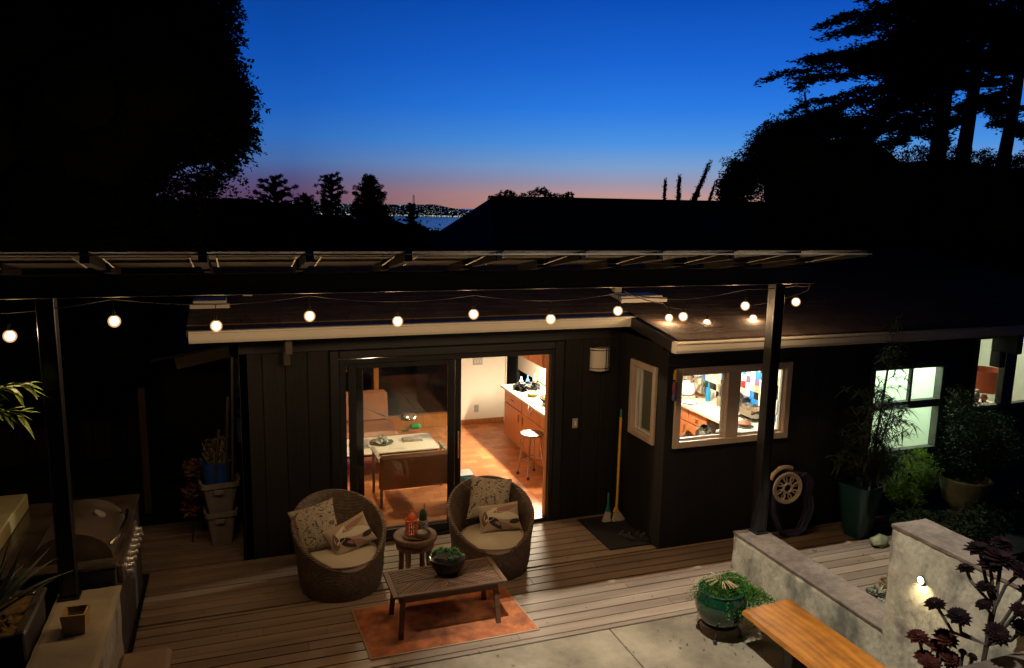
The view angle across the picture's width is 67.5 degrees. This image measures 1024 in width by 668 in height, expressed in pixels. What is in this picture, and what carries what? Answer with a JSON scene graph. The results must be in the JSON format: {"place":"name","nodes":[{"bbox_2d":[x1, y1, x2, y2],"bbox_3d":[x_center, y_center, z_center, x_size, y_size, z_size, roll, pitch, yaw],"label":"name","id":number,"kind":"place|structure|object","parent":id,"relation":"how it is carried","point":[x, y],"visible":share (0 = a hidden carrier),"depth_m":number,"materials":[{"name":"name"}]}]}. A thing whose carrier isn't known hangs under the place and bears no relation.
{"place":"outdoors","nodes":[
{"label":"outdoors","id":0,"kind":"place"},
{"bbox_2d":[261,202,470,216],"bbox_3d":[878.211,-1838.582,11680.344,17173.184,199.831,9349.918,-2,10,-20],"label":"hills","id":1,"kind":"structure","parent":0,"point":[438,210],"depth_m":12549.88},
{"bbox_2d":[341,209,472,230],"bbox_3d":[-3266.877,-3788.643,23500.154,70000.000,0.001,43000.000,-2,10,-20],"label":"bay water","id":2,"kind":"structure","parent":0,"point":[435,222],"depth_m":8841.87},
{"bbox_2d":[401,423,430,435],"bbox_3d":[-1.475,1.587,11.657,0.470,0.425,0.400,-2,10,-20],"label":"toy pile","id":3,"kind":"object","parent":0,"point":[413,426],"visible":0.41,"depth_m":11.64,"materials":[{"name":"green plastic"}]},
{"bbox_2d":[0,364,1023,562],"bbox_3d":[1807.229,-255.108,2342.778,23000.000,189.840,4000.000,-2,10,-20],"label":"ground","id":4,"kind":"structure","parent":0,"point":[418,389],"depth_m":11.03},
{"bbox_2d":[0,381,46,438],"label":"oleander","id":5,"kind":"object","parent":4,"relation":"on","point":[6,416],"visible":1,"depth_m":5.30,"materials":[{"name":"plant"}]},
{"bbox_2d":[0,494,142,653],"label":"outdoor counter","id":6,"kind":"object","parent":4,"relation":"on","point":[22,521],"visible":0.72,"depth_m":6.47,"materials":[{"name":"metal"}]},
{"bbox_2d":[30,499,142,582],"bbox_3d":[-3.561,1.723,6.467,0.713,0.443,0.950,-2,10,-20],"label":"gas grill","id":7,"kind":"object","parent":6,"relation":"in","point":[100,525],"visible":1,"depth_m":6.27,"materials":[{"name":"metal"}]},
{"bbox_2d":[0,0,270,448],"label":"broadleaf tree","id":8,"kind":"object","parent":4,"relation":"on","point":[116,116],"visible":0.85,"depth_m":9.54,"materials":[{"name":"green plant"}]},
{"bbox_2d":[137,387,152,513],"bbox_3d":[-4.505,1.441,9.402,0.080,1.600,0.060,-2,10,-20],"label":"garden stake","id":9,"kind":"object","parent":4,"relation":"on","point":[144,448],"visible":1,"depth_m":9.37,"materials":[{"name":"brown wood"}]},
{"bbox_2d":[151,300,237,479],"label":"shed","id":10,"kind":"structure","parent":4,"relation":"on","point":[196,384],"depth_m":10.63,"materials":[{"name":"wood"}]},
{"bbox_2d":[252,173,302,209],"bbox_3d":[-11.575,-4.563,38.053,2.812,6.766,2.965,8,12,36],"label":"pine tree","id":11,"kind":"object","parent":4,"relation":"on","point":[274,185],"visible":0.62,"depth_m":37.47,"materials":[{"name":"black plant"}]},
{"bbox_2d":[147,191,440,248],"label":"woodland","id":12,"kind":"object","parent":4,"relation":"on","point":[242,223],"visible":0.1,"depth_m":29.88,"materials":[{"name":"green plant"}]},
{"bbox_2d":[294,192,318,215],"bbox_3d":[-10.316,-4.154,38.481,1.362,5.866,1.373,-2,10,-20],"label":"pine tree","id":13,"kind":"object","parent":4,"relation":"on","point":[306,202],"visible":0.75,"depth_m":37.97,"materials":[{"name":"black plant"}]},
{"bbox_2d":[312,171,348,221],"bbox_3d":[-9.035,-4.718,38.735,1.842,6.945,2.057,-2,10,-20],"label":"pine tree","id":14,"kind":"object","parent":4,"relation":"on","point":[334,201],"visible":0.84,"depth_m":38.23,"materials":[{"name":"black plant"}]},
{"bbox_2d":[344,173,395,222],"bbox_3d":[-7.156,-4.725,39.178,2.550,6.884,2.484,8,12,35],"label":"pine tree","id":15,"kind":"object","parent":4,"relation":"on","point":[365,204],"visible":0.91,"depth_m":38.41,"materials":[{"name":"green plant"}]},
{"bbox_2d":[402,202,422,229],"bbox_3d":[-4.646,-3.359,35.574,0.887,5.468,0.734,3,10,9],"label":"tree","id":16,"kind":"object","parent":4,"relation":"on","point":[411,216],"visible":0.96,"depth_m":35.20,"materials":[{"name":"black plant"}]},
{"bbox_2d":[487,186,574,199],"bbox_3d":[0.599,-2.793,26.943,3.300,4.788,0.794,-2,10,-20],"label":"climbing shrub","id":17,"kind":"object","parent":4,"relation":"on","point":[540,191],"visible":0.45,"depth_m":26.49,"materials":[{"name":"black plant"}]},
{"bbox_2d":[127,519,1023,653],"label":"deck framing","id":18,"kind":"object","parent":4,"relation":"on","point":[1016,536],"visible":0.06,"depth_m":8.78,"materials":[{"name":"wood"}]},
{"bbox_2d":[132,505,1008,667],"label":"deck","id":19,"kind":"structure","parent":18,"relation":"on","point":[602,584],"depth_m":7.53,"materials":[{"name":"wood"}]},
{"bbox_2d":[118,647,171,667],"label":"garden stool","id":20,"kind":"object","parent":19,"relation":"on","point":[157,658],"visible":1,"depth_m":5.57,"materials":[{"name":"brown wood"}]},
{"bbox_2d":[178,457,204,542],"bbox_3d":[-3.509,1.841,8.432,0.329,1.008,0.326,-2,10,-20],"label":"red shrub","id":21,"kind":"object","parent":19,"relation":"on","point":[192,509],"visible":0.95,"depth_m":8.39,"materials":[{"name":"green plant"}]},
{"bbox_2d":[203,501,237,545],"bbox_3d":[-3.238,2.118,8.526,0.371,0.400,0.374,-2,10,-20],"label":"storage bin","id":22,"kind":"object","parent":19,"relation":"on","point":[221,526],"visible":0.75,"depth_m":8.40,"materials":[{"name":"grey plastic"}]},
{"bbox_2d":[198,470,239,513],"bbox_3d":[-3.231,1.758,8.466,0.444,0.360,0.444,-2,10,-20],"label":"storage bin","id":23,"kind":"object","parent":22,"relation":"on","point":[219,497],"visible":0.74,"depth_m":8.32,"materials":[{"name":"grey plastic"}]},
{"bbox_2d":[199,432,230,484],"bbox_3d":[-3.234,1.371,8.376,0.353,0.604,0.350,-2,10,-20],"label":"bucket","id":24,"kind":"object","parent":23,"relation":"in","point":[207,463],"visible":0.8,"depth_m":8.31,"materials":[{"name":"blue plastic"}]},
{"bbox_2d":[225,396,228,478],"bbox_3d":[-3.102,1.462,8.311,0.028,1.739,0.595,-4,11,-30],"label":"garden pole","id":25,"kind":"object","parent":19,"relation":"on","point":[226,433],"visible":0.65,"depth_m":8.12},
{"bbox_2d":[231,357,234,536],"bbox_3d":[-3.016,1.267,8.271,0.028,2.177,0.562,-4,11,-27],"label":"garden pole","id":26,"kind":"object","parent":19,"relation":"on","point":[232,417],"visible":0.85,"depth_m":8.12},
{"bbox_2d":[291,489,386,602],"bbox_3d":[-1.715,2.086,7.620,0.923,0.816,0.938,-4,11,-30],"label":"egg chair","id":27,"kind":"object","parent":19,"relation":"on","point":[326,575],"visible":0.79,"depth_m":7.36,"materials":[{"name":"brown wicker"}]},
{"bbox_2d":[288,498,337,552],"bbox_3d":[-1.933,1.901,7.523,0.460,0.460,0.137,-18,-16,-4],"label":"throw pillow","id":28,"kind":"object","parent":27,"relation":"on","point":[314,522],"visible":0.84,"depth_m":7.48,"materials":[{"name":"fabric"}]},
{"bbox_2d":[322,511,376,554],"bbox_3d":[-1.590,1.977,7.521,0.460,0.310,0.139,-24,-14,-34],"label":"throw pillow","id":29,"kind":"object","parent":27,"relation":"on","point":[352,534],"visible":0.98,"depth_m":7.47,"materials":[{"name":"beige fabric"}]},
{"bbox_2d":[393,526,436,569],"bbox_3d":[-0.975,2.247,7.714,0.440,0.501,0.440,-2,10,-20],"label":"side table","id":30,"kind":"object","parent":19,"relation":"on","point":[407,547],"visible":0.59,"depth_m":7.55,"materials":[{"name":"brown wood"}]},
{"bbox_2d":[402,528,431,540],"bbox_3d":[-0.948,1.995,7.627,0.296,0.023,0.294,-2,10,-20],"label":"tray","id":31,"kind":"object","parent":30,"relation":"on","point":[413,538],"visible":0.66,"depth_m":7.58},
{"bbox_2d":[405,507,417,536],"bbox_3d":[-0.998,1.855,7.600,0.104,0.284,0.104,-2,10,-20],"label":"lantern","id":32,"kind":"object","parent":31,"relation":"on","point":[411,518],"visible":1,"depth_m":7.57,"materials":[{"name":"orange paint"}]},
{"bbox_2d":[415,529,427,538],"bbox_3d":[-0.895,1.977,7.578,0.132,0.058,0.132,-2,10,-20],"label":"bowl","id":33,"kind":"object","parent":31,"relation":"on","point":[421,533],"visible":1,"depth_m":7.54,"materials":[{"name":"ceramic"}]},
{"bbox_2d":[418,503,427,528],"bbox_3d":[-0.901,1.846,7.758,0.106,0.274,0.105,-2,10,-20],"label":"potted cactus","id":34,"kind":"object","parent":30,"relation":"on","point":[423,521],"visible":1,"depth_m":7.73,"materials":[{"name":"plant"}]},
{"bbox_2d":[351,586,539,659],"bbox_3d":[-0.626,2.615,7.013,1.557,0.012,0.860,-2,10,-20],"label":"rug","id":35,"kind":"object","parent":19,"relation":"on","point":[441,622],"visible":0.93,"depth_m":6.95,"materials":[{"name":"orange fabric"}]},
{"bbox_2d":[383,557,507,640],"bbox_3d":[-0.616,2.409,7.000,1.040,0.423,0.500,-2,10,-20],"label":"coffee table","id":36,"kind":"object","parent":35,"relation":"on","point":[428,582],"visible":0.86,"depth_m":6.89,"materials":[{"name":"brown wood"}]},
{"bbox_2d":[428,546,465,575],"bbox_3d":[-0.599,2.082,7.025,0.351,0.220,0.336,-2,10,-20],"label":"succulent bowl","id":37,"kind":"object","parent":36,"relation":"on","point":[446,561],"visible":1,"depth_m":6.96,"materials":[{"name":"black ceramic"}]},
{"bbox_2d":[447,475,534,580],"bbox_3d":[-0.227,2.038,8.081,0.923,0.816,0.938,-1,10,-12],"label":"egg chair","id":38,"kind":"object","parent":19,"relation":"on","point":[507,552],"visible":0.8,"depth_m":7.89,"materials":[{"name":"brown wicker"}]},
{"bbox_2d":[467,475,511,518],"bbox_3d":[-0.237,1.762,8.193,0.460,0.460,0.138,8,-12,-12],"label":"throw pillow","id":39,"kind":"object","parent":38,"relation":"on","point":[486,491],"visible":0.69,"depth_m":8.15,"materials":[{"name":"fabric"}]},
{"bbox_2d":[476,501,521,533],"bbox_3d":[-0.132,1.922,8.022,0.460,0.300,0.139,-4,-22,-17],"label":"throw pillow","id":40,"kind":"object","parent":38,"relation":"on","point":[499,517],"visible":1,"depth_m":7.97,"materials":[{"name":"beige fabric"}]},
{"bbox_2d":[154,533,884,667],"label":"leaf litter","id":41,"kind":"object","parent":19,"relation":"on","point":[572,604],"visible":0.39,"depth_m":6.90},
{"bbox_2d":[577,515,652,549],"bbox_3d":[1.268,2.314,9.027,0.700,0.013,0.870,-2,10,-20],"label":"door mat","id":42,"kind":"object","parent":19,"relation":"on","point":[607,535],"depth_m":8.97,"materials":[{"name":"fabric"}]},
{"bbox_2d":[602,493,610,522],"bbox_3d":[1.141,2.098,9.265,0.126,0.326,0.134,-2,10,-20],"label":"dust brush","id":43,"kind":"object","parent":42,"relation":"on","point":[607,517],"visible":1,"depth_m":9.25,"materials":[{"name":"teal plastic"}]},
{"bbox_2d":[611,409,624,521],"bbox_3d":[1.277,1.585,9.262,0.185,1.344,0.231,-2,10,-20],"label":"broom","id":44,"kind":"object","parent":42,"relation":"on","point":[617,515],"visible":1,"depth_m":9.26,"materials":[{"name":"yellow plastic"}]},
{"bbox_2d":[618,530,636,540],"bbox_3d":[1.325,2.304,8.801,0.249,0.082,0.113,8,12,36],"label":"sandal","id":45,"kind":"object","parent":42,"relation":"on","point":[628,536],"visible":1,"depth_m":8.79,"materials":[{"name":"rubber"}]},
{"bbox_2d":[634,530,649,541],"bbox_3d":[1.498,2.307,8.802,0.123,0.082,0.245,-2,10,-20],"label":"sandal","id":46,"kind":"object","parent":42,"relation":"on","point":[641,536],"visible":1,"depth_m":8.78,"materials":[{"name":"rubber"}]},
{"bbox_2d":[825,314,921,538],"bbox_3d":[4.268,1.056,8.919,1.210,2.650,0.947,-6,12,-38],"label":"potted yew pine","id":47,"kind":"object","parent":19,"relation":"on","point":[860,496],"visible":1,"depth_m":8.84,"materials":[{"name":"plant"}]},
{"bbox_2d":[866,582,886,598],"bbox_3d":[3.379,2.489,7.138,0.258,0.374,0.218,-2,10,-20],"label":"pot plant","id":48,"kind":"object","parent":19,"relation":"on","point":[875,592],"visible":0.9,"depth_m":7.12,"materials":[{"name":"green plant"}]},
{"bbox_2d":[870,534,888,547],"bbox_3d":[4.193,2.351,8.740,0.236,0.145,0.157,-2,10,-20],"label":"stone","id":49,"kind":"object","parent":19,"relation":"on","point":[880,540],"visible":1,"depth_m":8.68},
{"bbox_2d":[879,573,887,600],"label":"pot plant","id":50,"kind":"object","parent":19,"relation":"on","point":[883,581],"visible":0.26,"depth_m":7.25,"materials":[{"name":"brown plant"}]},
{"bbox_2d":[888,506,934,524],"bbox_3d":[4.577,2.261,8.692,0.641,0.599,0.483,-7,13,-42],"label":"shrub","id":51,"kind":"object","parent":19,"relation":"on","point":[912,514],"visible":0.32,"depth_m":8.68,"materials":[{"name":"green plant"}]},
{"bbox_2d":[928,500,1016,547],"bbox_3d":[5.092,2.209,8.453,1.007,0.799,0.790,-2,10,-20],"label":"shrub","id":52,"kind":"object","parent":19,"relation":"on","point":[986,527],"visible":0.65,"depth_m":8.35,"materials":[{"name":"green plant"}]},
{"bbox_2d":[186,249,1023,559],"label":"house","id":53,"kind":"structure","parent":18,"relation":"on","point":[964,321],"depth_m":8.92,"materials":[{"name":"wood"}]},
{"bbox_2d":[346,389,397,438],"bbox_3d":[-2.245,1.360,11.598,0.900,0.861,0.886,-2,10,-20],"label":"lounge chair","id":54,"kind":"object","parent":53,"relation":"on","point":[375,424],"visible":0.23,"depth_m":11.82,"materials":[{"name":"beige leather"}]},
{"bbox_2d":[346,399,417,420],"bbox_3d":[-2.183,1.336,11.246,1.622,1.028,0.279,-2,10,-17],"label":"floor lamp","id":55,"kind":"object","parent":53,"relation":"on","point":[408,416],"visible":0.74,"depth_m":11.33,"materials":[{"name":"silver metal"}]},
{"bbox_2d":[347,433,439,458],"bbox_3d":[-1.765,1.738,10.822,1.350,0.389,0.740,-2,10,-20],"label":"marble table","id":56,"kind":"object","parent":53,"relation":"on","point":[398,445],"visible":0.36,"depth_m":10.70,"materials":[{"name":"white stone"}]},
{"bbox_2d":[373,435,389,443],"bbox_3d":[-1.852,1.495,10.817,0.253,0.148,0.204,-2,10,-20],"label":"coral","id":57,"kind":"object","parent":56,"relation":"on","point":[379,439],"visible":1,"depth_m":10.78},
{"bbox_2d":[401,436,422,441],"bbox_3d":[-1.435,1.503,10.988,0.280,0.031,0.180,-2,10,-20],"label":"magazine","id":58,"kind":"object","parent":56,"relation":"on","point":[411,438],"visible":1,"depth_m":10.95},
{"bbox_2d":[371,440,446,508],"bbox_3d":[-1.270,1.750,9.793,0.965,0.723,0.786,-2,10,-20],"label":"armchair","id":59,"kind":"object","parent":53,"relation":"on","point":[412,470],"visible":0.77,"depth_m":9.43,"materials":[{"name":"beige leather"}]},
{"bbox_2d":[372,364,447,429],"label":"wall","id":60,"kind":"structure","parent":53,"relation":"in","point":[431,419],"depth_m":12.92,"materials":[{"name":"wood"}]},
{"bbox_2d":[339,349,554,541],"bbox_3d":[-0.705,1.268,8.764,2.486,2.135,0.142,-2,10,-20],"label":"sliding door","id":61,"kind":"structure","parent":53,"relation":"in","point":[355,366],"depth_m":8.60,"materials":[{"name":"black paint"}]},
{"bbox_2d":[500,382,544,467],"bbox_3d":[0.524,1.433,11.396,0.665,0.889,2.410,-2,10,-20],"label":"kitchen peninsula","id":62,"kind":"object","parent":53,"relation":"on","point":[519,418],"visible":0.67,"depth_m":11.59,"materials":[{"name":"stone"}]},
{"bbox_2d":[504,401,521,446],"bbox_3d":[0.004,1.404,11.999,0.039,0.530,0.750,-2,10,-20],"label":"door","id":63,"kind":"structure","parent":62,"relation":"in","point":[512,422],"depth_m":11.97,"materials":[{"name":"brown wood"}]},
{"bbox_2d":[512,380,541,391],"bbox_3d":[0.229,0.806,11.890,0.250,0.218,0.514,-8,13,-44],"label":"dish rack","id":64,"kind":"object","parent":62,"relation":"on","point":[521,386],"visible":0.98,"depth_m":11.83,"materials":[{"name":"metal"}]},
{"bbox_2d":[521,414,539,461],"bbox_3d":[0.262,1.527,11.294,0.039,0.530,0.730,-2,10,-20],"label":"door","id":65,"kind":"structure","parent":62,"relation":"in","point":[526,424],"depth_m":11.29,"materials":[{"name":"brown wood"}]},
{"bbox_2d":[516,430,543,479],"bbox_3d":[0.272,1.679,10.694,0.329,0.624,0.329,-4,11,-28],"label":"bar stool","id":66,"kind":"object","parent":53,"relation":"on","point":[530,434],"visible":0.84,"depth_m":10.65,"materials":[{"name":"metal"}]},
{"bbox_2d":[522,354,545,367],"bbox_3d":[0.533,-0.043,11.283,0.620,0.860,1.130,-2,10,-20],"label":"cabinet","id":67,"kind":"object","parent":53,"relation":"attached to","point":[539,360],"visible":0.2,"depth_m":10.86,"materials":[{"name":"brown wood"}]},
{"bbox_2d":[589,346,610,371],"bbox_3d":[1.064,0.300,9.117,0.269,0.294,0.110,-2,10,-20],"label":"wall sconce","id":68,"kind":"object","parent":53,"relation":"attached to","point":[599,358],"depth_m":9.08,"materials":[{"name":"beige glass"}]},
{"bbox_2d":[627,358,657,445],"bbox_3d":[1.522,0.764,8.770,0.102,0.890,0.580,-2,10,-20],"label":"window","id":69,"kind":"structure","parent":53,"relation":"in","point":[643,376],"depth_m":8.86,"materials":[{"name":"paint"}]},
{"bbox_2d":[668,365,685,400],"bbox_3d":[1.760,0.529,8.217,0.192,0.384,0.054,3,10,14],"label":"wind chime","id":70,"kind":"object","parent":53,"relation":"hanging from","point":[674,386],"visible":1,"depth_m":8.20,"materials":[{"name":"black paint"}]},
{"bbox_2d":[680,376,775,436],"bbox_3d":[2.187,1.363,10.810,2.384,1.125,3.840,-2,10,-20],"label":"kitchen counter","id":71,"kind":"object","parent":53,"relation":"on","point":[701,411],"visible":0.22,"depth_m":11.18,"materials":[{"name":"stone"}]},
{"bbox_2d":[680,419,687,436],"bbox_3d":[2.498,1.531,11.525,0.040,0.530,0.460,-2,10,-20],"label":"door","id":72,"kind":"structure","parent":71,"relation":"in","point":[683,424],"depth_m":11.38,"materials":[{"name":"brown wood"}]},
{"bbox_2d":[681,424,718,436],"bbox_3d":[2.248,1.223,9.013,0.788,0.375,0.419,-2,10,-20],"label":"dish rack","id":73,"kind":"object","parent":71,"relation":"on","point":[703,429],"visible":0.16,"depth_m":8.94,"materials":[{"name":"silver metal"}]},
{"bbox_2d":[708,419,718,433],"bbox_3d":[3.146,1.611,10.589,0.659,0.765,0.700,-2,10,-20],"label":"dishwasher","id":74,"kind":"object","parent":71,"relation":"in","point":[713,426],"visible":0.09,"depth_m":10.64,"materials":[{"name":"black metal"}]},
{"bbox_2d":[739,402,758,422],"bbox_3d":[3.306,1.073,10.555,0.230,0.201,0.350,-2,10,-20],"label":"toaster","id":75,"kind":"object","parent":71,"relation":"on","point":[749,411],"visible":0.7,"depth_m":10.46,"materials":[{"name":"silver metal"}]},
{"bbox_2d":[672,361,792,448],"bbox_3d":[2.476,0.783,8.615,1.530,0.900,0.100,-2,10,-20],"label":"window","id":76,"kind":"structure","parent":53,"relation":"in","point":[731,374],"depth_m":8.57,"materials":[{"name":"paint"}]},
{"bbox_2d":[770,465,802,503],"bbox_3d":[3.163,1.745,8.900,0.390,0.441,0.186,-2,10,-20],"label":"hose reel","id":77,"kind":"object","parent":53,"relation":"attached to","point":[786,486],"visible":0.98,"depth_m":8.85,"materials":[{"name":"beige plastic"}]},
{"bbox_2d":[771,471,813,536],"bbox_3d":[3.268,1.980,8.949,0.582,0.759,0.141,-2,10,-20],"label":"garden hose","id":78,"kind":"object","parent":77,"relation":"hanging from","point":[806,495],"visible":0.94,"depth_m":9.00,"materials":[{"name":"rubber"}]},
{"bbox_2d":[864,362,946,454],"bbox_3d":[4.860,0.928,9.512,1.170,1.130,0.100,-2,10,-20],"label":"window","id":79,"kind":"structure","parent":53,"relation":"in","point":[941,366],"depth_m":9.58,"materials":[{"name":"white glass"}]},
{"bbox_2d":[974,389,993,403],"bbox_3d":[6.378,1.431,10.834,0.800,1.299,0.300,-2,10,-20],"label":"dresser clutter","id":80,"kind":"object","parent":53,"relation":"on","point":[983,397],"visible":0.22,"depth_m":10.78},
{"bbox_2d":[975,366,997,393],"bbox_3d":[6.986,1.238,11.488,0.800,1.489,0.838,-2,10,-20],"label":"table lamp","id":81,"kind":"object","parent":53,"relation":"on","point":[986,380],"visible":0.19,"depth_m":11.05,"materials":[{"name":"brown fabric"}]},
{"bbox_2d":[968,337,1023,409],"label":"window","id":82,"kind":"structure","parent":53,"relation":"in","point":[1006,375],"depth_m":9.99,"materials":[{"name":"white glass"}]},
{"bbox_2d":[732,529,884,661],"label":"wall","id":83,"kind":"structure","parent":18,"relation":"on","point":[775,567],"depth_m":7.13,"materials":[{"name":"paint"}]},
{"bbox_2d":[0,250,871,601],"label":"pergola","id":84,"kind":"object","parent":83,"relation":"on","point":[660,270],"visible":1,"depth_m":6.08,"materials":[{"name":"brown wood"}]},
{"bbox_2d":[0,284,810,330],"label":"string light","id":85,"kind":"object","parent":84,"relation":"hanging from","point":[309,309],"visible":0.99,"depth_m":6.48,"materials":[{"name":"black rubber"}]},
{"bbox_2d":[882,446,944,510],"bbox_3d":[4.778,1.917,9.239,0.899,1.066,0.616,-5,11,-34],"label":"golden shrub","id":86,"kind":"object","parent":18,"relation":"on","point":[908,488],"visible":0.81,"depth_m":9.12,"materials":[{"name":"green plant"}]},
{"bbox_2d":[927,384,1023,530],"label":"potted feather shrub","id":87,"kind":"object","parent":18,"relation":"on","point":[961,485],"visible":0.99,"depth_m":8.95,"materials":[{"name":"plant"}]},
{"bbox_2d":[420,196,767,248],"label":"neighbour house","id":88,"kind":"structure","parent":4,"relation":"on","point":[508,222],"depth_m":24.46,"materials":[{"name":"black"}]},
{"bbox_2d":[675,174,681,199],"bbox_3d":[7.315,-4.225,34.293,0.627,5.856,0.629,-2,10,-20],"label":"cypress","id":89,"kind":"object","parent":4,"relation":"on","point":[678,189],"visible":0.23,"depth_m":33.90,"materials":[{"name":"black plant"}]},
{"bbox_2d":[690,160,712,199],"bbox_3d":[7.509,-4.509,34.290,2.945,6.634,0.789,-2,10,-20],"label":"cypress","id":90,"kind":"object","parent":4,"relation":"on","point":[696,195],"visible":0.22,"depth_m":34.22,"materials":[{"name":"black plant"}]},
{"bbox_2d":[710,69,1023,275],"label":"broadleaf tree","id":91,"kind":"object","parent":4,"relation":"on","point":[848,184],"visible":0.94,"depth_m":16.70,"materials":[{"name":"green plant"}]},
{"bbox_2d":[753,0,1023,158],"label":"conifer tree","id":92,"kind":"object","parent":4,"relation":"on","point":[904,46],"visible":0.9,"depth_m":19.08,"materials":[{"name":"green plant"}]},
{"bbox_2d":[853,0,1023,153],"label":"conifer tree","id":93,"kind":"object","parent":4,"relation":"on","point":[997,54],"visible":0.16,"depth_m":19.60,"materials":[{"name":"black plant"}]},
{"bbox_2d":[883,0,1023,161],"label":"conifer tree","id":94,"kind":"object","parent":4,"relation":"on","point":[974,100],"visible":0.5,"depth_m":20.26,"materials":[{"name":"green plant"}]},
{"bbox_2d":[951,0,1023,165],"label":"conifer tree","id":95,"kind":"object","parent":4,"relation":"on","point":[1011,124],"visible":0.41,"depth_m":21.15,"materials":[{"name":"green plant"}]},
{"bbox_2d":[156,0,1023,208],"label":"sky","id":96,"kind":"structure","parent":0,"point":[456,104],"materials":[{"name":"blue"}]},
{"bbox_2d":[406,599,784,667],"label":"patio paving","id":97,"kind":"structure","parent":0,"point":[649,644],"depth_m":6.60,"materials":[{"name":"concrete"}]},
{"bbox_2d":[685,572,777,647],"bbox_3d":[2.029,2.428,6.888,0.932,0.528,0.714,4,10,17],"label":"potted fern","id":98,"kind":"object","parent":97,"relation":"on","point":[721,600],"visible":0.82,"depth_m":6.74,"materials":[{"name":"plant"}]},
{"bbox_2d":[742,599,886,667],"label":"bench","id":99,"kind":"object","parent":97,"relation":"on","point":[802,637],"visible":1,"depth_m":6.21,"materials":[{"name":"orange wood"}]},
{"bbox_2d":[957,651,1023,667],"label":"raised bed","id":100,"kind":"object","parent":97,"relation":"on","point":[1014,660],"visible":1,"depth_m":4.71,"materials":[{"name":"concrete"}]},
{"bbox_2d":[904,627,959,667],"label":"aeonium","id":101,"kind":"object","parent":100,"relation":"on","point":[947,656],"visible":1,"depth_m":5.03,"materials":[{"name":"plant"}]},
{"bbox_2d":[958,648,977,666],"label":"aeonium","id":102,"kind":"object","parent":100,"relation":"on","point":[971,656],"visible":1,"depth_m":4.89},
{"bbox_2d":[923,536,1023,660],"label":"aeonium","id":103,"kind":"object","parent":100,"relation":"on","point":[993,559],"visible":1,"depth_m":4.76,"materials":[{"name":"plant"}]},
{"bbox_2d":[682,376,695,395],"bbox_3d":[2.709,0.779,11.860,0.270,0.328,0.270,-2,10,-20],"label":"table lamp","id":104,"kind":"object","parent":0,"point":[688,387],"visible":0.72,"depth_m":11.76,"materials":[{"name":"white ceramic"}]},
{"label":"garden soil","id":105,"kind":"structure","parent":0,"visible":0},
{"bbox_2d":[0,537,76,667],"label":"agave planter","id":106,"kind":"object","parent":105,"relation":"on","point":[22,618],"visible":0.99,"depth_m":5.27,"materials":[{"name":"metal"}]},
{"bbox_2d":[26,585,123,667],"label":"wall","id":107,"kind":"structure","parent":105,"relation":"on","point":[98,643],"depth_m":5.41,"materials":[{"name":"paint"}]},
{"bbox_2d":[60,604,89,635],"bbox_3d":[-3.083,2.024,5.416,0.158,0.150,0.158,-2,10,-16],"label":"square pot","id":108,"kind":"object","parent":107,"relation":"on","point":[74,619],"visible":1,"depth_m":5.36,"materials":[{"name":"wood"}]},
{"bbox_2d":[879,518,1023,667],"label":"tall wall","id":109,"kind":"structure","parent":105,"relation":"on","point":[933,554],"depth_m":5.80,"materials":[{"name":"paint"}]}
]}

